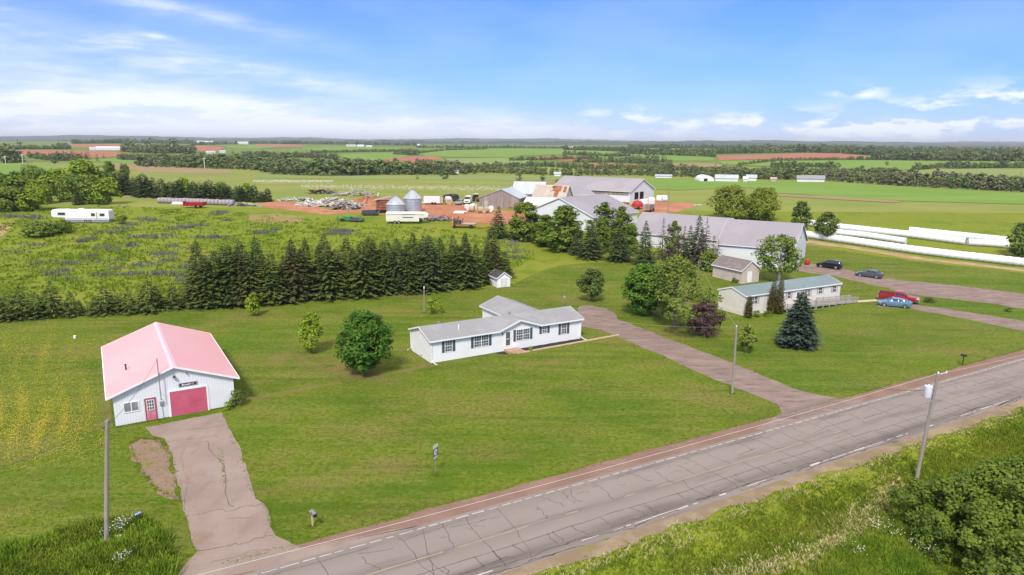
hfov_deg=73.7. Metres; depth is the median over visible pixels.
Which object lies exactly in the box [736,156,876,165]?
woods
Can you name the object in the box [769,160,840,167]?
woods
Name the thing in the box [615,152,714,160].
field
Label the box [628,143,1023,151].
woods
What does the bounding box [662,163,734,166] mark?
field
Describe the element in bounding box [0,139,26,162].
woods
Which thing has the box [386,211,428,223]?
horse trailer
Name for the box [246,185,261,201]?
hedge tree
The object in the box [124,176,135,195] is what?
hedge tree
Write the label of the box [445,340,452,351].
window
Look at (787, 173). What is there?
woods
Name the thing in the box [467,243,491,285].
spruce tree
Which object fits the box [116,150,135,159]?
woods
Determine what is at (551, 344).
mulch bed
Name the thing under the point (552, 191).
barn
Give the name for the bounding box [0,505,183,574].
weeds
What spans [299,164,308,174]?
tree
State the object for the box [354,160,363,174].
tree
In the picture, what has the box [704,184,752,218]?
willow
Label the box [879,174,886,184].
tree
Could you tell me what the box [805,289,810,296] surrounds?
window
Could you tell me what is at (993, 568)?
alder bush
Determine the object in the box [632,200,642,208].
red machine
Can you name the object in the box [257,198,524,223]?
clay yard
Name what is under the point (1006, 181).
tree
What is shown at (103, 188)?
willow bush
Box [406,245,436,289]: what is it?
spruce tree
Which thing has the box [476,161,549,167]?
woods
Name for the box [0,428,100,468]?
power line
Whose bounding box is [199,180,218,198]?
hedge tree
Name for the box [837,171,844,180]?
tree
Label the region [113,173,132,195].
hedge tree
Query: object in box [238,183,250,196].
alder bush
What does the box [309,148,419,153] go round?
woods
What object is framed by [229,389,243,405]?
shrub
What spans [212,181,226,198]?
alder bush
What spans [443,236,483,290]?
spruce tree
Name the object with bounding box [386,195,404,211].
grain silo
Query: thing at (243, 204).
lumber heap
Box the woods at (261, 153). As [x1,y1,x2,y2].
[241,150,337,158]
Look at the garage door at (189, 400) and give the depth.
62.73 m
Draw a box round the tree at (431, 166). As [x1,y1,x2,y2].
[428,164,436,174]
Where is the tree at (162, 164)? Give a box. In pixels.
[158,159,164,166]
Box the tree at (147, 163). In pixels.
[143,160,149,166]
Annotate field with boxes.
[0,164,55,174]
[19,150,127,156]
[72,144,120,146]
[85,157,140,162]
[112,163,232,173]
[196,146,223,150]
[225,145,275,148]
[252,175,636,179]
[256,144,303,146]
[304,147,398,152]
[338,153,407,159]
[382,156,456,167]
[420,149,614,156]
[428,158,528,166]
[512,180,556,182]
[529,156,586,160]
[575,163,650,166]
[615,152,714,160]
[640,178,820,189]
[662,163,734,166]
[717,153,868,159]
[717,160,1023,169]
[750,183,1023,203]
[778,194,900,202]
[852,184,1023,192]
[909,168,1023,176]
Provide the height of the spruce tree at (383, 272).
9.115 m
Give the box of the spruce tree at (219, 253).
[213,245,229,287]
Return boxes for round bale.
[468,206,474,211]
[477,207,482,212]
[482,207,489,212]
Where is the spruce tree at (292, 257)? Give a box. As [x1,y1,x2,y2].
[281,243,310,289]
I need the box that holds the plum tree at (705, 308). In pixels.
[679,301,725,336]
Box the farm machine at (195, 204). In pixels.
[182,201,206,207]
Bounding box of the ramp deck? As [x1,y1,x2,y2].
[779,295,858,313]
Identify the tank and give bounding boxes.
[444,196,452,204]
[648,197,654,204]
[804,259,809,264]
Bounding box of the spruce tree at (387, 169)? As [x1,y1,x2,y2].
[385,159,391,174]
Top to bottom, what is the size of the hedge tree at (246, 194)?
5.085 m
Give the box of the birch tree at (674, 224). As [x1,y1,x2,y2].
[663,220,685,257]
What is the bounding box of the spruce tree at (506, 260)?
[500,251,516,278]
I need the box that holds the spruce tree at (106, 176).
[103,171,115,195]
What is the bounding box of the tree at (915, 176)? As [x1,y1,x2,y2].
[908,172,921,186]
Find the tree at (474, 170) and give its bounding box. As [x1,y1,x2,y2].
[470,165,476,173]
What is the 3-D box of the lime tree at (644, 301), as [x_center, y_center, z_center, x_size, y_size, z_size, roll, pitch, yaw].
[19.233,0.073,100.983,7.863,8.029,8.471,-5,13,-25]
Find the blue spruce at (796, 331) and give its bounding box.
[772,291,822,351]
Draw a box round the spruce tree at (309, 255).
[296,237,317,287]
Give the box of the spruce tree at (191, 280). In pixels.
[174,260,209,308]
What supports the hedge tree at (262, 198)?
on the ground at (978, 217)
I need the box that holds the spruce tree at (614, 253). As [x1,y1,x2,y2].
[599,224,635,261]
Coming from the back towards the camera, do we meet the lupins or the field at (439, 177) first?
the field at (439, 177)
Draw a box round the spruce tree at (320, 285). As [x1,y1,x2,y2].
[307,243,352,303]
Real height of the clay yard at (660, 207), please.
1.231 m
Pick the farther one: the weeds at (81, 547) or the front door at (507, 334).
the front door at (507, 334)
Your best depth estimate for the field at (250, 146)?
1681.75 m
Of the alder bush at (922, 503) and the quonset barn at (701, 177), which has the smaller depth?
the alder bush at (922, 503)
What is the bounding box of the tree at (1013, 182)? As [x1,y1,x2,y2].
[1007,180,1018,191]
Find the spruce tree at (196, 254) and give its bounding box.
[173,240,214,302]
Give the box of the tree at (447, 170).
[442,166,449,174]
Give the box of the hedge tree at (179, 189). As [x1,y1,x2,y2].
[170,180,187,197]
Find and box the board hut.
[373,195,392,212]
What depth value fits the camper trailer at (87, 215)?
177.56 m
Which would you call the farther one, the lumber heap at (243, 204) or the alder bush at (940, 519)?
the lumber heap at (243, 204)
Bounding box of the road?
[244,357,1023,574]
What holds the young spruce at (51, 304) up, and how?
on the ground at (978, 217)
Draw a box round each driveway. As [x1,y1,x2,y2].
[145,412,415,574]
[578,306,861,429]
[876,303,1023,330]
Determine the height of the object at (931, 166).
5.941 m
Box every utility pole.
[102,420,109,541]
[731,325,737,392]
[915,371,946,478]
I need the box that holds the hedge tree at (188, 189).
[183,183,190,196]
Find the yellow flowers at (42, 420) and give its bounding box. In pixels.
[0,319,112,468]
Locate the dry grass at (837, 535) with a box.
[536,406,1023,574]
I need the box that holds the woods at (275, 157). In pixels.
[136,150,301,163]
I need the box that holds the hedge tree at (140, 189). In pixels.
[133,174,154,197]
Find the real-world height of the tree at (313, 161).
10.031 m
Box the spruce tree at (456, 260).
[446,244,472,287]
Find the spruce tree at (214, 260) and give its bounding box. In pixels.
[188,250,231,309]
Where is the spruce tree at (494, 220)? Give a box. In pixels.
[486,206,509,238]
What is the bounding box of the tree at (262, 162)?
[256,160,268,171]
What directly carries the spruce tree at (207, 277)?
on the ground at (978, 217)
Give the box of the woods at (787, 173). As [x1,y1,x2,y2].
[578,165,818,179]
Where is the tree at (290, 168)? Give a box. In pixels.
[286,165,293,174]
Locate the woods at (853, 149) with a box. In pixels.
[713,143,876,154]
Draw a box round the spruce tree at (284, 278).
[274,255,305,302]
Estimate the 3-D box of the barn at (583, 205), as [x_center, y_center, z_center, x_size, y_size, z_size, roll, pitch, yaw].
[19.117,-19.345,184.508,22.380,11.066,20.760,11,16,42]
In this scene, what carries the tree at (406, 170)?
on the ground at (978, 217)
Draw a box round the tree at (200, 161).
[196,158,203,167]
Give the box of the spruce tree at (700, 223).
[687,216,711,265]
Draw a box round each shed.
[488,268,511,287]
[711,255,761,283]
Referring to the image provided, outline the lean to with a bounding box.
[523,197,555,206]
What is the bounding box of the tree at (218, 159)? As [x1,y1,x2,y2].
[213,157,222,168]
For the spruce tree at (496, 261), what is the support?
on the ground at (978, 217)
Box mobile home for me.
[717,275,842,315]
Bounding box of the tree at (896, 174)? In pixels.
[893,171,904,185]
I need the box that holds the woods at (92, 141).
[71,137,193,143]
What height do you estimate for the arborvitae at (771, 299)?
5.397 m
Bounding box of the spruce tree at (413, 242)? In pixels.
[403,232,420,268]
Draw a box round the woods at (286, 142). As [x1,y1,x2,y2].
[281,140,301,143]
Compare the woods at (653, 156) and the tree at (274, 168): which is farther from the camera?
the woods at (653, 156)
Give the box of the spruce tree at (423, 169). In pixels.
[421,159,427,174]
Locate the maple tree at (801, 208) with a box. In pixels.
[791,201,812,228]
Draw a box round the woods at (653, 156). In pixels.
[624,151,665,161]
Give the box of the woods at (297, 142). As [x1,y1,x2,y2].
[191,140,416,145]
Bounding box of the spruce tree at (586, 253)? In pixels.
[574,220,604,260]
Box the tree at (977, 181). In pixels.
[970,179,980,189]
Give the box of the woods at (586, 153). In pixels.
[562,150,630,155]
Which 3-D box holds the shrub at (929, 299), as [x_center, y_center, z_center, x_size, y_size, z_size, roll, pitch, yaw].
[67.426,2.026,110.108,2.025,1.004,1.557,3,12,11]
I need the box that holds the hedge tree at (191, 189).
[186,182,198,197]
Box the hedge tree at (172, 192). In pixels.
[169,181,185,197]
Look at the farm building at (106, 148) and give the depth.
1147.55 m
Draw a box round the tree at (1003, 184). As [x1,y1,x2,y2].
[992,177,1009,190]
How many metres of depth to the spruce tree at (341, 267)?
110.69 m
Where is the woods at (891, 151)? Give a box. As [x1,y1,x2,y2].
[857,148,1023,154]
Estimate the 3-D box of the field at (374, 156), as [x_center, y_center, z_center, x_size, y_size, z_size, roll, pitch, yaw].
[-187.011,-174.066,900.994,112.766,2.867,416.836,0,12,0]
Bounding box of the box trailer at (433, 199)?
[422,196,443,204]
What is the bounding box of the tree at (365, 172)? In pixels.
[360,160,373,174]
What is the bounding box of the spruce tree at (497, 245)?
[476,225,512,274]
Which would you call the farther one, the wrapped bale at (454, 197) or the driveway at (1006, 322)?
the wrapped bale at (454, 197)
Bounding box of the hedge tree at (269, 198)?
[261,188,273,201]
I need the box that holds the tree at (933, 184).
[932,179,940,187]
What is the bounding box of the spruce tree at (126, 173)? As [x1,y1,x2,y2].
[117,164,130,183]
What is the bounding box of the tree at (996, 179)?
[993,177,1004,190]
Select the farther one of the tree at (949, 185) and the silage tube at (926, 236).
the tree at (949, 185)
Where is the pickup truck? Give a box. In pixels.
[877,290,919,303]
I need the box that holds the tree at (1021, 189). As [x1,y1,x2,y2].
[1018,179,1023,191]
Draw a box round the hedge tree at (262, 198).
[257,191,267,201]
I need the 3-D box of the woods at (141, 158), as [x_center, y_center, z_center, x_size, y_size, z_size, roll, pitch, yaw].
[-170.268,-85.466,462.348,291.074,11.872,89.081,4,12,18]
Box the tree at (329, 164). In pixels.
[322,160,334,175]
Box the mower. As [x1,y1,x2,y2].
[336,215,364,220]
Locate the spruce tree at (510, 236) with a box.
[502,213,521,239]
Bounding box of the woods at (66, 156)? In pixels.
[26,151,81,160]
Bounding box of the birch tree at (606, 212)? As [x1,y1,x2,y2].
[583,202,625,245]
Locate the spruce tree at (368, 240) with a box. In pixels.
[360,235,375,278]
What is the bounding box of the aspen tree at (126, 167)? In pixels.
[120,164,129,174]
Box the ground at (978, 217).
[0,141,1023,574]
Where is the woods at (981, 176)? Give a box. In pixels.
[818,168,1023,189]
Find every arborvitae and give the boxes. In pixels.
[743,295,753,317]
[767,279,778,312]
[774,279,785,313]
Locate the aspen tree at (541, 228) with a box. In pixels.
[529,214,558,246]
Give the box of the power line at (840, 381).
[737,327,923,390]
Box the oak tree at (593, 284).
[576,268,604,300]
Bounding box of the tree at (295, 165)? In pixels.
[292,161,304,174]
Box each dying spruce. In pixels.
[654,219,668,259]
[660,223,673,260]
[669,230,681,259]
[677,226,689,259]
[689,231,708,267]
[700,217,711,256]
[706,235,718,259]
[714,239,723,256]
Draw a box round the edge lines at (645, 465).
[255,359,1022,574]
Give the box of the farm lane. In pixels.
[795,263,1023,308]
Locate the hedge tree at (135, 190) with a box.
[129,176,143,196]
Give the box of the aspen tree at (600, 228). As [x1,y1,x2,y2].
[588,220,611,251]
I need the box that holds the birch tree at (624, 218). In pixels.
[610,206,638,247]
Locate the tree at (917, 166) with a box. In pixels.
[913,162,921,169]
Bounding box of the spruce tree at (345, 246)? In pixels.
[338,235,355,287]
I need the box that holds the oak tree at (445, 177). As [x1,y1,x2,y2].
[441,169,448,178]
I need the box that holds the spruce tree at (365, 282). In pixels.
[342,239,385,300]
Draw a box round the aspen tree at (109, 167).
[100,161,116,175]
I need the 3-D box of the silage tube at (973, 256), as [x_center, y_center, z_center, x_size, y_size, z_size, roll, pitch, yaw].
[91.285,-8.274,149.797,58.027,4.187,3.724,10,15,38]
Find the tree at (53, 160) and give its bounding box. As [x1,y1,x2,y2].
[50,154,57,162]
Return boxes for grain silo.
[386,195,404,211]
[403,189,421,211]
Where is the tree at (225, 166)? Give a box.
[220,160,227,168]
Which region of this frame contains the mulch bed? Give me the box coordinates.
[521,339,583,350]
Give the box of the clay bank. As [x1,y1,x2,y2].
[354,196,386,205]
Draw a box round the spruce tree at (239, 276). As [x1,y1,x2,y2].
[224,246,263,308]
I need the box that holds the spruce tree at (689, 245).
[680,226,699,264]
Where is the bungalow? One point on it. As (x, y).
(502, 324)
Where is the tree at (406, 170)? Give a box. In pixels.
[402,162,411,173]
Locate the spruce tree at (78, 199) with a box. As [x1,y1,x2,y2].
[70,185,84,204]
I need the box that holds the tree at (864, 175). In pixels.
[858,172,868,182]
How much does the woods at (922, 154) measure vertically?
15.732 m
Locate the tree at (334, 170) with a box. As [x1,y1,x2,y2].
[331,164,339,175]
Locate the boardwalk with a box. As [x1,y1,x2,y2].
[857,299,878,301]
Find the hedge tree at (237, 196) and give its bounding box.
[231,185,245,201]
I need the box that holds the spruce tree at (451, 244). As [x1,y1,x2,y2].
[442,233,459,273]
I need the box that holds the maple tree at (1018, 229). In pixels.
[1005,222,1023,257]
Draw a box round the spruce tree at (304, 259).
[287,248,320,300]
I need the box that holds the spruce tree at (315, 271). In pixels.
[309,244,331,298]
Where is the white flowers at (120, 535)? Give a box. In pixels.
[101,514,134,560]
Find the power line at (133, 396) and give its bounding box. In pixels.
[109,360,156,424]
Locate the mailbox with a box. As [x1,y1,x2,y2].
[309,509,316,525]
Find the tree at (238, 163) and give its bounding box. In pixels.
[233,158,240,168]
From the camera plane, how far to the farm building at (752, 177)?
366.03 m
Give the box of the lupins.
[0,209,532,282]
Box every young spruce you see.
[0,286,41,321]
[0,291,23,321]
[0,298,16,322]
[16,291,51,321]
[29,281,72,319]
[58,291,84,318]
[72,300,86,313]
[81,296,105,315]
[83,284,124,317]
[99,289,127,314]
[115,288,140,315]
[125,277,171,314]
[143,283,172,309]
[161,283,184,311]
[179,289,197,309]
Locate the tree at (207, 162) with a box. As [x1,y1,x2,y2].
[201,157,210,167]
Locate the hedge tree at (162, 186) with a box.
[152,178,169,198]
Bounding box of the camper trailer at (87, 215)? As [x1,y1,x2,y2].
[51,208,113,222]
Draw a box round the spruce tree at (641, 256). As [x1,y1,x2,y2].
[630,220,657,264]
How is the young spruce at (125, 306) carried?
on the ground at (978, 217)
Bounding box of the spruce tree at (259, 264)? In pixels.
[251,251,280,302]
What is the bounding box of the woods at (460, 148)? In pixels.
[420,147,486,152]
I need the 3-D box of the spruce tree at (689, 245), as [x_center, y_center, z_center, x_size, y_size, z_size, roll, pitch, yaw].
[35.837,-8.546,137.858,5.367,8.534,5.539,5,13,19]
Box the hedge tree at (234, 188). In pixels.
[228,185,241,199]
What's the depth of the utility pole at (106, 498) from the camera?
41.27 m
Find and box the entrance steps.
[504,347,529,353]
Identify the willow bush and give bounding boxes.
[16,187,49,210]
[24,179,50,203]
[35,179,52,201]
[39,168,69,194]
[80,167,102,178]
[90,177,122,203]
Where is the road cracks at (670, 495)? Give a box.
[274,365,1023,574]
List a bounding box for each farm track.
[0,224,9,235]
[806,240,1023,270]
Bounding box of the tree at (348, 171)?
[337,159,354,175]
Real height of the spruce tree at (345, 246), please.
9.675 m
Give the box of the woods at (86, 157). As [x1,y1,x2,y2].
[62,150,89,159]
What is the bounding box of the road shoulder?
[234,350,1023,574]
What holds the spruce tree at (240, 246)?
on the ground at (978, 217)
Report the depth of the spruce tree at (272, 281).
104.94 m
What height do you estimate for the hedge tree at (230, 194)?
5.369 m
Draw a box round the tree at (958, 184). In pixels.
[951,177,961,188]
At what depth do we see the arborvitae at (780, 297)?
101.18 m
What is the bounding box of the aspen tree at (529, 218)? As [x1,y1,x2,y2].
[507,201,541,241]
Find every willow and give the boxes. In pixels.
[65,158,102,185]
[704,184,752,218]
[744,186,782,220]
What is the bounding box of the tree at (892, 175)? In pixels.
[883,171,895,184]
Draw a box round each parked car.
[455,199,463,204]
[816,259,842,268]
[855,269,883,278]
[877,297,911,308]
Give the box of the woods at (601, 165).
[549,161,698,170]
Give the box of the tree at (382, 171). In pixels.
[375,159,384,174]
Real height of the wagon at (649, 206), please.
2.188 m
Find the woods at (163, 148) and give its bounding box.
[120,138,197,152]
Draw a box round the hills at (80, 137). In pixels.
[0,135,1023,145]
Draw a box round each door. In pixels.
[144,397,157,420]
[168,385,209,416]
[504,330,510,346]
[747,271,751,282]
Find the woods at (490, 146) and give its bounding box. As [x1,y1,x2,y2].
[415,144,633,148]
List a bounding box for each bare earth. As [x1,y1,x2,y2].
[129,439,179,500]
[248,214,305,223]
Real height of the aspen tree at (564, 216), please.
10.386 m
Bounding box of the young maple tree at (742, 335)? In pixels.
[737,322,757,352]
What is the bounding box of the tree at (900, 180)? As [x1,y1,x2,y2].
[895,172,912,185]
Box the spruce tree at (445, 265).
[431,238,459,291]
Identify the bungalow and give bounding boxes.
[407,296,586,364]
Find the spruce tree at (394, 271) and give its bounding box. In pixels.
[381,237,416,294]
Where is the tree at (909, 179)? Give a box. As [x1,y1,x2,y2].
[903,177,910,185]
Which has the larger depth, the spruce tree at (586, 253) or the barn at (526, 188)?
the barn at (526, 188)
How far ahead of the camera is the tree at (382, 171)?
404.71 m
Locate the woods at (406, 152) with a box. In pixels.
[393,149,419,154]
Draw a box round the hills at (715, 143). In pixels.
[0,139,1022,147]
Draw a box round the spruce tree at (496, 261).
[485,243,503,273]
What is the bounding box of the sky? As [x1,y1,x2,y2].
[0,0,1023,141]
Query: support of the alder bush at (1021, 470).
on the ground at (978, 217)
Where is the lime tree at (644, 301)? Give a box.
[620,261,667,314]
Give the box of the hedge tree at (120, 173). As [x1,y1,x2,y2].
[112,172,125,192]
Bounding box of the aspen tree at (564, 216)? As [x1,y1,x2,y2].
[539,205,583,251]
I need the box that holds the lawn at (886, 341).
[0,245,1023,574]
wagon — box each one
[361,210,379,215]
[451,216,475,227]
[643,204,654,211]
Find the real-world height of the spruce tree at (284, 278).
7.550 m
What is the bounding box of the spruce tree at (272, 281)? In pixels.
[256,252,297,306]
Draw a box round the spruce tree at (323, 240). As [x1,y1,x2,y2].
[307,233,332,289]
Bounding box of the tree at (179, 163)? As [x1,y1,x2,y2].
[176,159,183,167]
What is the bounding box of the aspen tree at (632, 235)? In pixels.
[626,223,638,254]
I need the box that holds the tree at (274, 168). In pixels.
[271,164,279,173]
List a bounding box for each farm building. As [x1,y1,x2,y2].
[96,146,119,149]
[655,174,671,177]
[715,174,738,181]
[746,174,756,180]
[796,175,809,181]
[809,175,824,181]
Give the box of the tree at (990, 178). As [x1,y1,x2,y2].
[983,175,997,190]
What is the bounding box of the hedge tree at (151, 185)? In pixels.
[146,178,160,197]
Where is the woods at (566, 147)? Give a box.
[562,145,714,151]
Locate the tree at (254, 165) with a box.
[250,160,258,169]
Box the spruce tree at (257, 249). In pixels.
[246,237,274,285]
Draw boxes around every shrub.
[224,401,233,410]
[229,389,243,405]
[753,310,759,316]
[763,310,772,316]
[924,297,936,302]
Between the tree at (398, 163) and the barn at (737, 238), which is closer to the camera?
the barn at (737, 238)
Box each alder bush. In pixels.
[0,174,19,187]
[0,175,33,193]
[0,185,24,210]
[0,187,18,211]
[8,170,21,177]
[12,190,32,209]
[15,164,42,177]
[18,168,46,183]
[18,221,61,236]
[33,168,53,187]
[50,220,74,232]
[52,176,78,201]
[55,173,83,194]
[72,180,99,203]
[81,175,101,195]
[116,215,128,223]
[177,177,192,195]
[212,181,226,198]
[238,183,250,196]
[699,248,717,271]
[887,476,945,525]
[905,474,1009,546]
[914,508,957,565]
[917,500,1023,572]
[934,459,1023,524]
[949,471,971,484]
[959,473,1023,565]
[965,529,1023,574]
[999,454,1023,512]
[1013,465,1023,513]
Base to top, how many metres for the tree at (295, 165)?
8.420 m
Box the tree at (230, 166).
[228,161,236,168]
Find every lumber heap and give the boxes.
[228,203,261,206]
[279,197,314,201]
[295,197,366,206]
[307,189,336,193]
[326,201,364,209]
[329,188,378,195]
[421,215,456,221]
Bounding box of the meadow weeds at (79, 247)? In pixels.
[0,207,526,290]
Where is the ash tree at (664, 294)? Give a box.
[644,254,723,328]
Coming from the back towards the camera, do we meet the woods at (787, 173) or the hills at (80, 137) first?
the hills at (80, 137)
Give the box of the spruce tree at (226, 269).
[210,244,255,309]
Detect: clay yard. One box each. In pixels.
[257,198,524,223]
[633,202,696,212]
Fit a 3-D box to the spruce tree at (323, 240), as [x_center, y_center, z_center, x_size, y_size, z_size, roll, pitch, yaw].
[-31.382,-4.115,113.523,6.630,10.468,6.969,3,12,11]
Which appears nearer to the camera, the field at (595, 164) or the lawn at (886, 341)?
the lawn at (886, 341)
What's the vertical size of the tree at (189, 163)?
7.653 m
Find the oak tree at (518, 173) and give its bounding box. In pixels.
[515,170,521,180]
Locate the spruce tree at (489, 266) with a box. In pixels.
[477,240,495,283]
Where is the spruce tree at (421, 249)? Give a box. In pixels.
[419,235,429,267]
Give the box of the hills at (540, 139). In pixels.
[220,137,1023,143]
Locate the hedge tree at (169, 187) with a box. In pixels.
[163,180,173,197]
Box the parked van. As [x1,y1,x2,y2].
[464,195,471,203]
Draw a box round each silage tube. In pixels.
[806,231,1023,266]
[807,220,965,244]
[833,229,906,243]
[909,227,1008,240]
[967,239,1008,247]
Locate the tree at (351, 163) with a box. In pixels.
[342,159,355,174]
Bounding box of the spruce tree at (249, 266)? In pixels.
[230,250,270,307]
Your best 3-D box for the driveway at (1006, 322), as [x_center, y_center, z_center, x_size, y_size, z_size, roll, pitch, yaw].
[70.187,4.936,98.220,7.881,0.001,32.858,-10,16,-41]
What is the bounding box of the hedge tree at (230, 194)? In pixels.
[221,184,235,199]
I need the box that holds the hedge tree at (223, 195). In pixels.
[219,186,229,199]
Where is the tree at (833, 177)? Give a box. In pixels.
[829,172,837,180]
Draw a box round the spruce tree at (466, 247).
[456,233,478,276]
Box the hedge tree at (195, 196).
[191,184,205,198]
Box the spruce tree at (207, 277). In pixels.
[187,254,226,310]
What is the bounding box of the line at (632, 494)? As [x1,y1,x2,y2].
[367,379,1010,574]
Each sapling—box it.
[245,293,261,315]
[425,293,443,313]
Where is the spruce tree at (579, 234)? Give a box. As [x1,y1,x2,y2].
[567,223,585,254]
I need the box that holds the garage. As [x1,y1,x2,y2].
[101,322,239,425]
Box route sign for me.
[433,443,437,473]
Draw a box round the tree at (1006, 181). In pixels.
[1002,178,1010,190]
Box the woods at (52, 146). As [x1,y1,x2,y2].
[1,142,71,148]
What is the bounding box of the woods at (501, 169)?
[474,163,582,175]
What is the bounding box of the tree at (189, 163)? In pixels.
[182,158,193,167]
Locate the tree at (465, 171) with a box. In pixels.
[460,165,467,173]
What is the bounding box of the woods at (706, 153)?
[619,146,715,156]
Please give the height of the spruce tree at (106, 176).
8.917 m
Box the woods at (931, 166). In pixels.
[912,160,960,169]
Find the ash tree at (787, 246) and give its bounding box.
[751,233,804,280]
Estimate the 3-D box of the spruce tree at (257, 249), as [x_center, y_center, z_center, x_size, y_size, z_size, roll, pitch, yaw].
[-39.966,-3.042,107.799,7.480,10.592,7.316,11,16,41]
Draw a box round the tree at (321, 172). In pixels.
[314,162,327,175]
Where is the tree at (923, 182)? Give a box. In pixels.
[920,173,931,186]
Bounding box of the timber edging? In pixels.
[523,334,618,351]
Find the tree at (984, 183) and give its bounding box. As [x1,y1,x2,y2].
[979,179,988,189]
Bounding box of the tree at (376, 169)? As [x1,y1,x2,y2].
[368,161,379,174]
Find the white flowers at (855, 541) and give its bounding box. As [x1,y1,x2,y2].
[663,517,940,554]
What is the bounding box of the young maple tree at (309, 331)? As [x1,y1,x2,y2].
[298,311,323,352]
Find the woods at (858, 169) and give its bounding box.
[697,165,897,173]
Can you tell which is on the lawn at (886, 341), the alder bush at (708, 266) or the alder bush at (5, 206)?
the alder bush at (708, 266)
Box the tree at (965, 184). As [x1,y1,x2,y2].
[959,175,972,188]
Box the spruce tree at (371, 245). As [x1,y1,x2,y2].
[361,239,394,292]
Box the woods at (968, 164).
[943,160,1023,168]
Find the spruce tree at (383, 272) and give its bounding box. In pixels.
[363,240,399,296]
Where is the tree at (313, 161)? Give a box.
[308,159,320,174]
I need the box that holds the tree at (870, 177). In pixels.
[867,175,874,183]
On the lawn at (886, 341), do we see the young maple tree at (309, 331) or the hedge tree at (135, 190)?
the young maple tree at (309, 331)
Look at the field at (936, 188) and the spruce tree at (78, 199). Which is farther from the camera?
the field at (936, 188)
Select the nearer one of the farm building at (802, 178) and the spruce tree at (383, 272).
the spruce tree at (383, 272)
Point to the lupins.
(265, 232)
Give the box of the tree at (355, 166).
[351,162,360,174]
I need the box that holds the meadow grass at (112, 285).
[0,205,534,309]
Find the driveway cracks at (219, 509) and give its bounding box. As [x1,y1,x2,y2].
[169,427,273,562]
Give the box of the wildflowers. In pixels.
[254,179,498,191]
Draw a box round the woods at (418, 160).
[415,158,465,163]
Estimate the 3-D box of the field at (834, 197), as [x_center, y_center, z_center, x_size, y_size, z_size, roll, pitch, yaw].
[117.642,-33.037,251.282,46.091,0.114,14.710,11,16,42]
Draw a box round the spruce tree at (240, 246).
[227,240,251,293]
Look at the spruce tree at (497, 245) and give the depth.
125.42 m
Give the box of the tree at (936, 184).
[935,177,942,187]
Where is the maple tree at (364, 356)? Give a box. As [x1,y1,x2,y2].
[334,308,395,374]
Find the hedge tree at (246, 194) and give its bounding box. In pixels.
[244,187,251,201]
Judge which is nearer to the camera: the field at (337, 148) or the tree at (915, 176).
the tree at (915, 176)
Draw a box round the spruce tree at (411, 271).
[393,244,424,294]
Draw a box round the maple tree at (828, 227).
[812,211,840,235]
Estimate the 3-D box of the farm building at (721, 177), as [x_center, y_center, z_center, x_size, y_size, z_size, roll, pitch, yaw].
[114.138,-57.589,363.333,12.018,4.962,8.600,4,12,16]
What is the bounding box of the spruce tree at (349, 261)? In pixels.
[342,248,369,298]
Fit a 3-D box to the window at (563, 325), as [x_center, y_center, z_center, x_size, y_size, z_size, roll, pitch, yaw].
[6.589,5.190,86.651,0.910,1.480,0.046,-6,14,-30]
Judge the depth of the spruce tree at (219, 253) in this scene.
105.61 m
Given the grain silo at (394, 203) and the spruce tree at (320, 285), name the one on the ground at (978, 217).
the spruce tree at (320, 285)
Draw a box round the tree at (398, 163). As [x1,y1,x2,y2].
[394,160,402,174]
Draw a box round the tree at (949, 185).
[945,175,956,188]
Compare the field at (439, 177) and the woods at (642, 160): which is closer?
the field at (439, 177)
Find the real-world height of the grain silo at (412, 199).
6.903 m
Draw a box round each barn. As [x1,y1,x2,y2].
[478,187,527,208]
[513,181,546,196]
[530,194,638,231]
[532,184,572,197]
[554,176,655,203]
[570,185,593,195]
[635,212,733,253]
[695,174,713,180]
[716,219,807,270]
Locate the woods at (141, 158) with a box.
[133,152,473,174]
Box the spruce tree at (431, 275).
[412,237,451,293]
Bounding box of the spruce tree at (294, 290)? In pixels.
[273,238,313,303]
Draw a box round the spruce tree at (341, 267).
[322,249,349,298]
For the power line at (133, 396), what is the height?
2.218 m
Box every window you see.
[123,400,139,412]
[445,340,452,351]
[474,334,488,347]
[516,328,529,340]
[542,326,546,333]
[561,323,566,333]
[751,296,757,304]
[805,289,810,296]
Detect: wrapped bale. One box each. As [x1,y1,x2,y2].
[451,194,458,200]
[656,195,661,201]
[661,195,667,201]
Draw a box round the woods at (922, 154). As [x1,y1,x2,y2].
[870,149,1023,160]
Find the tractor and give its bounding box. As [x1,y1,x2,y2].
[472,194,478,201]
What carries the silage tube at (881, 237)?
on the ground at (978, 217)
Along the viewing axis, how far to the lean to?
198.77 m
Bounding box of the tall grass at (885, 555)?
[814,530,937,574]
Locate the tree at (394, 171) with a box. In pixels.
[388,162,398,174]
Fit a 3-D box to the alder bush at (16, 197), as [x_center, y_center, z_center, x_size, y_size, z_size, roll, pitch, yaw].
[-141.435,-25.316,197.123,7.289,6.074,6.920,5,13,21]
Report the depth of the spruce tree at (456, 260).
117.75 m
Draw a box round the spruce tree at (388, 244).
[380,238,395,266]
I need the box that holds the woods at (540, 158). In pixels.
[509,153,594,160]
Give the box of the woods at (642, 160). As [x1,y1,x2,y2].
[573,154,672,164]
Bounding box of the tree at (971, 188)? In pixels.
[968,180,979,189]

